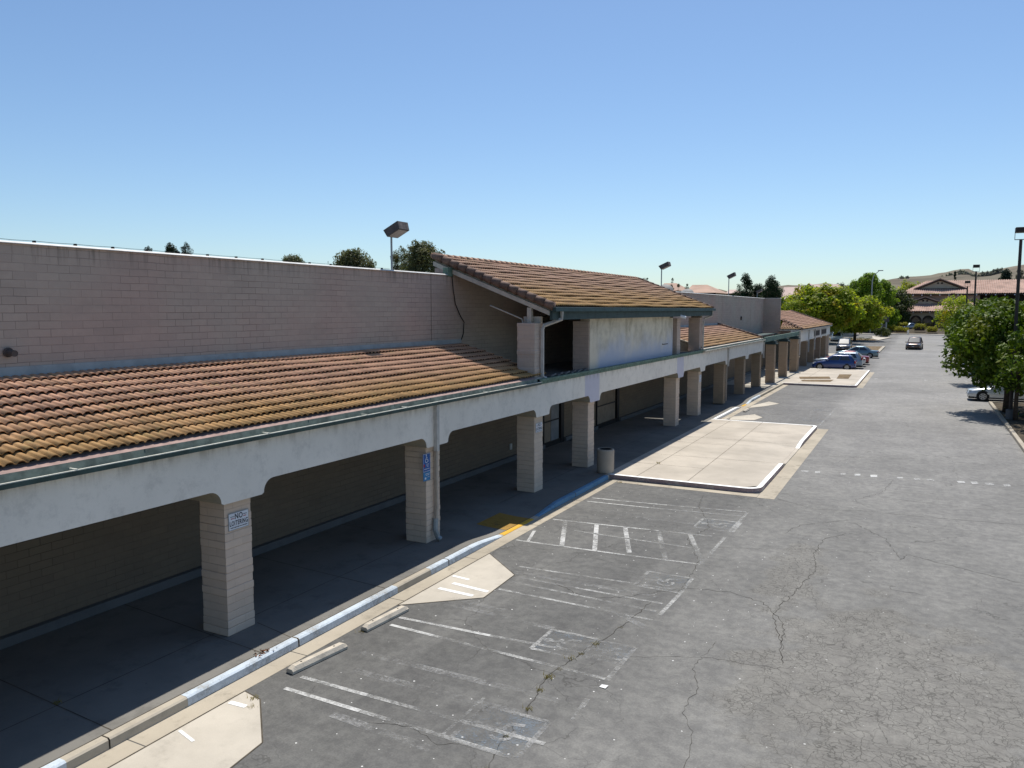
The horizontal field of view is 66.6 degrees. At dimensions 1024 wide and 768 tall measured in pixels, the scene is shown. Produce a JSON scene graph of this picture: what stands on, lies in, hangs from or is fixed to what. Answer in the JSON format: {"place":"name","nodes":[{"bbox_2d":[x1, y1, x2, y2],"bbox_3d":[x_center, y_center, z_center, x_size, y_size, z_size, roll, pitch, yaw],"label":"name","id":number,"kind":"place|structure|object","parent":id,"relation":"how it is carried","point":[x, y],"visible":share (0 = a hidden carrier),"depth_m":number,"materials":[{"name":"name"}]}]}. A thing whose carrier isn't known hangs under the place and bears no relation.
{"place":"outdoors","nodes":[
{"label":"outdoors","id":0,"kind":"place"},
{"bbox_2d":[0,366,819,767],"bbox_3d":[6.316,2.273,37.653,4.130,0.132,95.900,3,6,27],"label":"walkway","id":1,"kind":"structure","parent":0,"point":[66,664],"depth_m":14.93,"materials":[{"name":"concrete"}]},
{"bbox_2d":[0,240,832,649],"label":"shopping centre","id":2,"kind":"structure","parent":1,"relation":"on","point":[162,414],"depth_m":17.15,"materials":[{"name":"brick"}]},
{"bbox_2d":[0,238,386,268],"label":"parapet wire","id":3,"kind":"object","parent":2,"relation":"on","point":[33,241],"visible":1,"depth_m":16.25,"materials":[{"name":"metal"}]},
{"bbox_2d":[228,509,248,531],"bbox_3d":[-4.856,2.414,13.841,0.012,0.310,0.460,3,6,27],"label":"no loitering sign","id":4,"kind":"object","parent":2,"relation":"attached to","point":[238,519],"visible":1,"depth_m":13.83,"materials":[{"name":"metal"}]},
{"bbox_2d":[383,221,408,269],"bbox_3d":[-3.411,-3.462,23.096,0.569,2.634,0.530,3,6,27],"label":"floodlight","id":5,"kind":"object","parent":2,"relation":"on","point":[397,229],"visible":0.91,"depth_m":22.86,"materials":[{"name":"metal"}]},
{"bbox_2d":[423,453,429,472],"bbox_3d":[-2.093,1.926,19.099,0.012,0.450,0.320,3,6,27],"label":"accessible parking sign","id":6,"kind":"object","parent":2,"relation":"attached to","point":[426,462],"visible":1,"depth_m":19.09,"materials":[{"name":"blue"}]},
{"bbox_2d":[423,471,429,481],"bbox_3d":[-2.090,2.264,19.136,0.012,0.220,0.300,3,6,27],"label":"parking sign","id":7,"kind":"object","parent":2,"relation":"attached to","point":[426,476],"visible":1,"depth_m":19.12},
{"bbox_2d":[536,422,541,432],"bbox_3d":[0.859,1.374,24.711,0.012,0.300,0.470,3,6,27],"label":"no loitering sign","id":8,"kind":"object","parent":2,"relation":"attached to","point":[539,427],"visible":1,"depth_m":24.70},
{"bbox_2d":[544,407,550,442],"bbox_3d":[1.436,1.525,32.863,0.140,1.890,0.790,3,6,27],"label":"door","id":9,"kind":"structure","parent":2,"relation":"in","point":[547,435],"depth_m":32.99,"materials":[{"name":"glass"}]},
{"bbox_2d":[551,404,559,440],"bbox_3d":[1.830,1.454,33.612,0.140,1.890,0.790,3,6,27],"label":"door","id":10,"kind":"structure","parent":2,"relation":"in","point":[555,418],"depth_m":33.61,"materials":[{"name":"glass"}]},
{"bbox_2d":[597,389,615,423],"bbox_3d":[4.670,0.892,39.010,0.140,1.990,2.700,3,6,27],"label":"door","id":11,"kind":"structure","parent":2,"relation":"in","point":[606,404],"depth_m":39.10,"materials":[{"name":"metal"}]},
{"bbox_2d":[659,262,670,285],"bbox_3d":[9.397,-6.133,48.024,0.655,2.766,0.530,3,6,27],"label":"floodlight","id":12,"kind":"object","parent":2,"relation":"on","point":[663,266],"visible":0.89,"depth_m":47.75,"materials":[{"name":"metal"}]},
{"bbox_2d":[660,284,672,289],"bbox_3d":[11.170,-6.211,56.813,1.083,2.144,1.048,-3,6,-32],"label":"rooftop hvac unit","id":13,"kind":"object","parent":2,"relation":"on","point":[667,286],"visible":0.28,"depth_m":56.72,"materials":[{"name":"metal"}]},
{"bbox_2d":[681,289,693,292],"bbox_3d":[13.857,-6.485,61.828,1.083,2.144,1.048,-2,6,-17],"label":"rooftop hvac unit","id":14,"kind":"object","parent":2,"relation":"on","point":[688,290],"visible":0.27,"depth_m":61.76,"materials":[{"name":"metal"}]},
{"bbox_2d":[727,272,735,294],"bbox_3d":[18.214,-7.689,64.783,0.683,3.161,0.530,3,6,27],"label":"floodlight","id":15,"kind":"object","parent":2,"relation":"on","point":[731,275],"visible":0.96,"depth_m":64.51,"materials":[{"name":"metal"}]},
{"bbox_2d":[814,329,819,336],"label":"transom window","id":16,"kind":"structure","parent":2,"relation":"in","point":[818,330],"depth_m":87.24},
{"bbox_2d":[821,328,826,334],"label":"transom window","id":17,"kind":"structure","parent":2,"relation":"in","point":[823,331],"depth_m":92.55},
{"bbox_2d":[477,513,527,529],"bbox_3d":[-0.253,3.821,21.724,0.930,0.045,1.350,3,6,27],"label":"ramp marking","id":18,"kind":"object","parent":1,"relation":"on","point":[503,521],"visible":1,"depth_m":21.71,"materials":[{"name":"yellow paint"}]},
{"bbox_2d":[597,447,613,473],"bbox_3d":[3.327,2.723,27.702,0.610,0.850,0.610,3,6,27],"label":"rubbish bin","id":19,"kind":"object","parent":1,"relation":"on","point":[605,460],"visible":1,"depth_m":27.46,"materials":[{"name":"concrete"}]},
{"bbox_2d":[0,0,1023,291],"label":"sky","id":20,"kind":"structure","parent":0,"point":[802,142],"materials":[{"name":"blue"}]},
{"bbox_2d":[39,334,1023,767],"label":"parking lot","id":21,"kind":"structure","parent":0,"point":[893,658],"depth_m":14.37,"materials":[{"name":"asphalt"}]},
{"bbox_2d":[110,692,261,767],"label":"concrete apron","id":22,"kind":"object","parent":21,"relation":"on","point":[225,735],"visible":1,"depth_m":10.67,"materials":[{"name":"concrete"}]},
{"bbox_2d":[286,642,347,674],"bbox_3d":[-3.281,4.614,13.182,0.170,0.118,1.200,4,7,34],"label":"wheel stop","id":23,"kind":"object","parent":21,"relation":"on","point":[312,660],"visible":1,"depth_m":13.08,"materials":[{"name":"concrete"}]},
{"bbox_2d":[178,575,487,741],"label":"apron lines","id":24,"kind":"object","parent":21,"relation":"on","point":[187,736],"visible":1,"depth_m":16.33,"materials":[{"name":"white paint"}]},
{"bbox_2d":[361,605,408,631],"bbox_3d":[-2.413,4.453,14.876,0.170,0.118,1.200,3,6,31],"label":"wheel stop","id":25,"kind":"object","parent":21,"relation":"on","point":[383,619],"visible":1,"depth_m":14.77,"materials":[{"name":"concrete"}]},
{"bbox_2d":[40,383,782,767],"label":"kerb","id":26,"kind":"structure","parent":21,"relation":"on","point":[108,741],"depth_m":13.14,"materials":[{"name":"concrete"}]},
{"bbox_2d":[254,648,269,656],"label":"leaf litter","id":27,"kind":"object","parent":26,"relation":"on","point":[268,649],"visible":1,"depth_m":13.09,"materials":[{"name":"brown plant"}]},
{"bbox_2d":[75,385,786,767],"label":"gutter pan","id":28,"kind":"object","parent":21,"relation":"on","point":[121,751],"visible":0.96,"depth_m":13.56,"materials":[{"name":"concrete"}]},
{"bbox_2d":[108,401,779,767],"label":"apron joint","id":29,"kind":"object","parent":21,"relation":"on","point":[260,699],"visible":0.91,"depth_m":11.58,"materials":[{"name":"concrete"}]},
{"bbox_2d":[399,554,513,604],"bbox_3d":[-0.833,4.310,16.996,1.330,0.001,3.770,3,6,27],"label":"concrete apron","id":30,"kind":"object","parent":21,"relation":"on","point":[489,572],"visible":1,"depth_m":16.94,"materials":[{"name":"concrete"}]},
{"bbox_2d":[284,498,660,711],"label":"parking lines","id":31,"kind":"object","parent":21,"relation":"on","point":[596,528],"visible":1,"depth_m":14.56,"materials":[{"name":"white paint"}]},
{"bbox_2d":[464,719,533,742],"bbox_3d":[-0.164,4.881,10.979,1.040,0.001,1.040,3,6,27],"label":"stall symbol","id":32,"kind":"object","parent":21,"relation":"on","point":[514,733],"visible":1,"depth_m":10.98,"materials":[{"name":"paint"}]},
{"bbox_2d":[452,714,545,753],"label":"stall symbol lines","id":33,"kind":"object","parent":32,"relation":"on","point":[522,725],"visible":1,"depth_m":10.84,"materials":[{"name":"white paint"}]},
{"bbox_2d":[330,415,810,725],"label":"parking lines","id":34,"kind":"object","parent":21,"relation":"on","point":[435,671],"visible":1,"depth_m":12.47,"materials":[{"name":"white paint"}]},
{"bbox_2d":[360,390,843,751],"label":"parking lines","id":35,"kind":"object","parent":21,"relation":"on","point":[524,658],"visible":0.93,"depth_m":14.11,"materials":[{"name":"white paint"}]},
{"bbox_2d":[364,439,1020,767],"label":"asphalt cracks","id":36,"kind":"object","parent":21,"relation":"on","point":[714,643],"visible":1,"depth_m":14.82,"materials":[{"name":"asphalt"}]},
{"bbox_2d":[607,419,816,492],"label":"island kerb","id":37,"kind":"structure","parent":21,"relation":"on","point":[767,480],"depth_m":26.63,"materials":[{"name":"concrete"}]},
{"bbox_2d":[734,272,753,296],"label":"cypress tree","id":38,"kind":"object","parent":21,"relation":"on","point":[747,283],"visible":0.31,"depth_m":115.79,"materials":[{"name":"green plant"}]},
{"bbox_2d":[729,414,761,419],"bbox_3d":[12.996,1.840,43.056,1.560,0.001,3.000,3,6,27],"label":"concrete apron","id":39,"kind":"object","parent":21,"relation":"on","point":[750,417],"visible":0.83,"depth_m":42.97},
{"bbox_2d":[618,372,874,498],"bbox_3d":[19.042,1.138,50.469,5.350,0.001,56.500,3,6,27],"label":"island apron","id":40,"kind":"object","parent":21,"relation":"on","point":[777,483],"visible":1,"depth_m":27.91,"materials":[{"name":"concrete"}]},
{"bbox_2d":[752,283,764,297],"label":"cypress tree","id":41,"kind":"object","parent":21,"relation":"on","point":[756,287],"visible":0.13,"depth_m":116.14,"materials":[{"name":"green plant"}]},
{"bbox_2d":[749,402,778,407],"bbox_3d":[15.694,1.314,48.598,0.972,0.001,4.224,4,7,40],"label":"concrete apron","id":42,"kind":"object","parent":21,"relation":"on","point":[764,404],"visible":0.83,"depth_m":48.89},
{"bbox_2d":[758,275,784,326],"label":"cypress tree","id":43,"kind":"object","parent":21,"relation":"on","point":[772,290],"visible":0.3,"depth_m":112.00,"materials":[{"name":"green plant"}]},
{"bbox_2d":[781,287,800,298],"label":"house","id":44,"kind":"structure","parent":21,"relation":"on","point":[788,290],"depth_m":194.15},
{"bbox_2d":[780,298,814,325],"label":"street tree","id":45,"kind":"object","parent":21,"relation":"on","point":[796,306],"visible":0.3,"depth_m":135.34,"materials":[{"name":"green plant"}]},
{"bbox_2d":[781,282,866,333],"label":"street tree","id":46,"kind":"object","parent":21,"relation":"on","point":[838,308],"visible":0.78,"depth_m":135.39,"materials":[{"name":"green plant"}]},
{"bbox_2d":[783,368,869,387],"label":"island kerb","id":47,"kind":"structure","parent":21,"relation":"on","point":[856,384],"depth_m":61.02,"materials":[{"name":"concrete"}]},
{"bbox_2d":[812,354,856,368],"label":"parked hatchback","id":48,"kind":"object","parent":21,"relation":"on","point":[836,361],"visible":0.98,"depth_m":76.57,"materials":[{"name":"blue paint"}]},
{"bbox_2d":[830,332,843,340],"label":"parked sedan","id":49,"kind":"object","parent":21,"relation":"on","point":[837,335],"visible":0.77,"depth_m":149.30,"materials":[{"name":"white paint"}]},
{"bbox_2d":[814,352,863,366],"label":"parked wagon","id":50,"kind":"object","parent":21,"relation":"on","point":[858,357],"visible":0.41,"depth_m":78.79,"materials":[{"name":"silver paint"}]},
{"bbox_2d":[836,338,851,350],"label":"parked suv","id":51,"kind":"object","parent":21,"relation":"on","point":[844,344],"visible":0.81,"depth_m":112.36,"materials":[{"name":"grey paint"}]},
{"bbox_2d":[824,350,869,362],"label":"parked sedan","id":52,"kind":"object","parent":21,"relation":"on","point":[867,359],"visible":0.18,"depth_m":84.67,"materials":[{"name":"red paint"}]},
{"bbox_2d":[835,346,878,357],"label":"parked sedan","id":53,"kind":"object","parent":21,"relation":"on","point":[864,350],"visible":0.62,"depth_m":96.24,"materials":[{"name":"teal paint"}]},
{"bbox_2d":[852,346,881,349],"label":"planting bed","id":54,"kind":"object","parent":21,"relation":"on","point":[874,347],"visible":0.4,"depth_m":121.28,"materials":[{"name":"soil"}]},
{"bbox_2d":[839,294,895,340],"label":"street tree","id":55,"kind":"object","parent":21,"relation":"on","point":[875,314],"visible":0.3,"depth_m":146.36,"materials":[{"name":"green plant"}]},
{"bbox_2d":[881,316,888,328],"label":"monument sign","id":56,"kind":"object","parent":21,"relation":"on","point":[886,320],"visible":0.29,"depth_m":170.84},
{"bbox_2d":[802,378,1008,485],"bbox_3d":[25.579,1.538,46.223,10.987,0.001,45.318,3,6,27],"label":"worn stop bar","id":57,"kind":"object","parent":21,"relation":"on","point":[901,477],"visible":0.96,"depth_m":27.73,"materials":[{"name":"white paint"}]},
{"bbox_2d":[905,337,922,349],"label":"moving suv","id":58,"kind":"object","parent":21,"relation":"on","point":[914,343],"visible":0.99,"depth_m":116.87,"materials":[{"name":"grey paint"}]},
{"bbox_2d":[932,295,970,333],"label":"tree","id":59,"kind":"object","parent":21,"relation":"on","point":[955,303],"visible":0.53,"depth_m":130.25,"materials":[{"name":"green plant"}]},
{"bbox_2d":[965,281,970,307],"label":"lamp post","id":60,"kind":"object","parent":21,"relation":"on","point":[967,290],"visible":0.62,"depth_m":88.52,"materials":[{"name":"brown metal"}]},
{"bbox_2d":[973,265,979,305],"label":"lamp post","id":61,"kind":"object","parent":21,"relation":"on","point":[976,266],"visible":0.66,"depth_m":73.52,"materials":[{"name":"brown metal"}]},
{"bbox_2d":[944,295,1008,373],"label":"median tree","id":62,"kind":"object","parent":21,"relation":"on","point":[982,304],"visible":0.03,"depth_m":71.17,"materials":[{"name":"green plant"}]},
{"bbox_2d":[939,296,1023,411],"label":"median tree","id":63,"kind":"object","parent":21,"relation":"on","point":[974,351],"visible":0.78,"depth_m":43.47,"materials":[{"name":"green plant"}]},
{"bbox_2d":[944,296,1022,350],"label":"median tree","id":64,"kind":"object","parent":21,"relation":"on","point":[969,307],"visible":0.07,"depth_m":61.49,"materials":[{"name":"green plant"}]},
{"bbox_2d":[950,295,1020,325],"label":"median tree","id":65,"kind":"object","parent":21,"relation":"on","point":[977,302],"visible":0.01,"depth_m":85.96,"materials":[{"name":"green plant"}]},
{"bbox_2d":[966,385,1023,401],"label":"parked sedan","id":66,"kind":"object","parent":21,"relation":"on","point":[980,395],"visible":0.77,"depth_m":50.49,"materials":[{"name":"silver paint"}]},
{"bbox_2d":[989,401,1023,451],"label":"median kerb","id":67,"kind":"structure","parent":21,"relation":"on","point":[1016,437],"depth_m":39.21,"materials":[{"name":"concrete"}]},
{"bbox_2d":[993,403,1023,442],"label":"planting bed","id":68,"kind":"object","parent":21,"relation":"on","point":[1017,426],"visible":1,"depth_m":40.76,"materials":[{"name":"soil"}]},
{"bbox_2d":[990,331,1023,419],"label":"median tree","id":69,"kind":"object","parent":68,"relation":"on","point":[1016,386],"visible":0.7,"depth_m":40.96,"materials":[{"name":"green plant"}]},
{"bbox_2d":[996,324,1023,390],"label":"median tree","id":70,"kind":"object","parent":68,"relation":"on","point":[1018,365],"visible":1,"depth_m":38.94,"materials":[{"name":"green plant"}]},
{"bbox_2d":[1005,227,1023,419],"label":"lamp post","id":71,"kind":"object","parent":68,"relation":"on","point":[1009,413],"visible":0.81,"depth_m":41.08,"materials":[{"name":"brown metal"}]},
{"bbox_2d":[664,283,684,291],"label":"house","id":72,"kind":"structure","parent":0,"point":[681,288],"depth_m":155.68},
{"bbox_2d":[689,285,727,294],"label":"house","id":73,"kind":"structure","parent":0,"point":[705,289],"depth_m":152.29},
{"bbox_2d":[611,419,811,486],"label":"island pavement","id":74,"kind":"structure","parent":0,"point":[738,470],"depth_m":31.33,"materials":[{"name":"concrete"}]},
{"bbox_2d":[726,290,738,295],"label":"house","id":75,"kind":"structure","parent":0,"point":[731,291],"depth_m":187.93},
{"bbox_2d":[775,353,834,367],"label":"walkway","id":76,"kind":"structure","parent":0,"point":[809,364],"depth_m":84.35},
{"bbox_2d":[782,368,867,384],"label":"island pavement","id":77,"kind":"structure","parent":0,"point":[855,377],"depth_m":67.81,"materials":[{"name":"concrete"}]},
{"bbox_2d":[799,377,830,378],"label":"planting soil","id":78,"kind":"structure","parent":77,"relation":"on","point":[814,377],"depth_m":66.25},
{"bbox_2d":[802,380,832,381],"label":"planting soil","id":79,"kind":"structure","parent":77,"relation":"on","point":[818,380],"depth_m":63.89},
{"bbox_2d":[837,374,851,378],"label":"planting soil","id":80,"kind":"structure","parent":77,"relation":"on","point":[843,376],"depth_m":67.74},
{"bbox_2d":[807,284,853,335],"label":"house","id":81,"kind":"structure","parent":0,"point":[831,333],"depth_m":182.85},
{"bbox_2d":[719,265,1023,296],"bbox_3d":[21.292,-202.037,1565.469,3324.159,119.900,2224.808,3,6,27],"label":"hills","id":82,"kind":"structure","parent":0,"point":[896,282],"depth_m":1569.03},
{"bbox_2d":[872,336,890,339],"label":"corner pavement","id":83,"kind":"structure","parent":0,"point":[877,337],"depth_m":165.03,"materials":[{"name":"concrete"}]},
{"bbox_2d":[873,327,891,336],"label":"island bush","id":84,"kind":"object","parent":83,"relation":"on","point":[883,332],"visible":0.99,"depth_m":167.96,"materials":[{"name":"green plant"}]},
{"bbox_2d":[857,333,944,334],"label":"pavement","id":85,"kind":"structure","parent":0,"point":[906,334],"depth_m":185.81,"materials":[{"name":"concrete"}]},
{"bbox_2d":[858,328,944,333],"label":"planting bank","id":86,"kind":"structure","parent":0,"point":[911,331],"depth_m":192.31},
{"bbox_2d":[885,325,895,330],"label":"hedge","id":87,"kind":"object","parent":86,"relation":"on","point":[891,327],"visible":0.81,"depth_m":196.06,"materials":[{"name":"green plant"}]},
{"bbox_2d":[894,326,908,331],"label":"hedge","id":88,"kind":"object","parent":86,"relation":"on","point":[900,329],"visible":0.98,"depth_m":190.70,"materials":[{"name":"green plant"}]},
{"bbox_2d":[897,322,908,326],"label":"hedge","id":89,"kind":"object","parent":86,"relation":"on","point":[901,324],"visible":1,"depth_m":201.22,"materials":[{"name":"green plant"}]},
{"bbox_2d":[899,323,915,328],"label":"parked car","id":90,"kind":"object","parent":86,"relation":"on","point":[911,325],"visible":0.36,"depth_m":205.43,"materials":[{"name":"grey paint"}]},
{"bbox_2d":[912,323,926,330],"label":"hedge","id":91,"kind":"object","parent":86,"relation":"on","point":[920,327],"visible":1,"depth_m":192.48,"materials":[{"name":"green plant"}]},
{"bbox_2d":[926,326,937,331],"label":"hedge","id":92,"kind":"object","parent":86,"relation":"on","point":[932,329],"visible":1,"depth_m":188.41,"materials":[{"name":"green plant"}]},
{"bbox_2d":[906,278,1023,327],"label":"tiled building","id":93,"kind":"structure","parent":0,"point":[923,311],"depth_m":219.86,"materials":[{"name":"brown tile"}]},
{"bbox_2d":[1015,270,1023,279],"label":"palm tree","id":94,"kind":"object","parent":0,"point":[1022,277],"visible":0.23,"depth_m":275.33,"materials":[{"name":"green plant"}]},
{"label":"ground","id":95,"kind":"structure","parent":0,"visible":0},
{"bbox_2d":[164,242,179,252],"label":"pine tree","id":96,"kind":"object","parent":95,"relation":"on","point":[172,249],"visible":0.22,"depth_m":187.02,"materials":[{"name":"green plant"}]},
{"bbox_2d":[180,243,193,254],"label":"pine tree","id":97,"kind":"object","parent":95,"relation":"on","point":[184,248],"visible":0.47,"depth_m":184.98,"materials":[{"name":"green plant"}]},
{"bbox_2d":[282,254,306,262],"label":"eucalyptus tree","id":98,"kind":"object","parent":95,"relation":"on","point":[291,258],"visible":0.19,"depth_m":155.36,"materials":[{"name":"green plant"}]},
{"bbox_2d":[333,247,376,268],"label":"eucalyptus tree","id":99,"kind":"object","parent":95,"relation":"on","point":[353,258],"visible":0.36,"depth_m":142.08,"materials":[{"name":"green plant"}]},
{"bbox_2d":[390,246,408,270],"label":"eucalyptus tree","id":100,"kind":"object","parent":95,"relation":"on","point":[396,259],"visible":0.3,"depth_m":122.60,"materials":[{"name":"green plant"}]},
{"bbox_2d":[398,239,444,272],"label":"eucalyptus tree","id":101,"kind":"object","parent":95,"relation":"on","point":[419,259],"visible":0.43,"depth_m":116.87,"materials":[{"name":"green plant"}]},
{"bbox_2d":[849,279,859,291],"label":"poplar tree","id":102,"kind":"object","parent":95,"relation":"on","point":[853,285],"visible":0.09,"depth_m":204.76,"materials":[{"name":"green plant"}]},
{"bbox_2d":[854,272,890,330],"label":"poplar tree","id":103,"kind":"object","parent":95,"relation":"on","point":[864,283],"visible":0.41,"depth_m":199.05,"materials":[{"name":"green plant"}]},
{"bbox_2d":[869,270,882,332],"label":"street light","id":104,"kind":"object","parent":95,"relation":"on","point":[872,287],"visible":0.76,"depth_m":193.28,"materials":[{"name":"metal"}]},
{"bbox_2d":[880,278,901,326],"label":"poplar tree","id":105,"kind":"object","parent":95,"relation":"on","point":[890,293],"visible":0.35,"depth_m":200.56,"materials":[{"name":"green plant"}]},
{"bbox_2d":[889,289,918,322],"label":"dark tree","id":106,"kind":"object","parent":95,"relation":"on","point":[903,306],"visible":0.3,"depth_m":209.99,"materials":[{"name":"green plant"}]},
{"bbox_2d":[896,279,938,293],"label":"street tree","id":107,"kind":"object","parent":95,"relation":"on","point":[906,286],"visible":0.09,"depth_m":282.46,"materials":[{"name":"green plant"}]},
{"bbox_2d":[998,268,1012,279],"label":"conifer tree","id":108,"kind":"object","parent":95,"relation":"on","point":[1006,274],"visible":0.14,"depth_m":277.08,"materials":[{"name":"green plant"}]},
{"label":"stall symbol","id":109,"kind":"structure","parent":0,"visible":0},
{"bbox_2d":[694,519,741,531],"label":"stall symbol lines","id":110,"kind":"object","parent":109,"relation":"on","point":[739,524],"visible":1,"depth_m":21.62,"materials":[{"name":"white paint"}]},
{"label":"stall symbol","id":111,"kind":"structure","parent":0,"visible":0},
{"bbox_2d":[529,629,595,649],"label":"stall symbol lines","id":112,"kind":"object","parent":111,"relation":"on","point":[532,647],"visible":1,"depth_m":13.92,"materials":[{"name":"white paint"}]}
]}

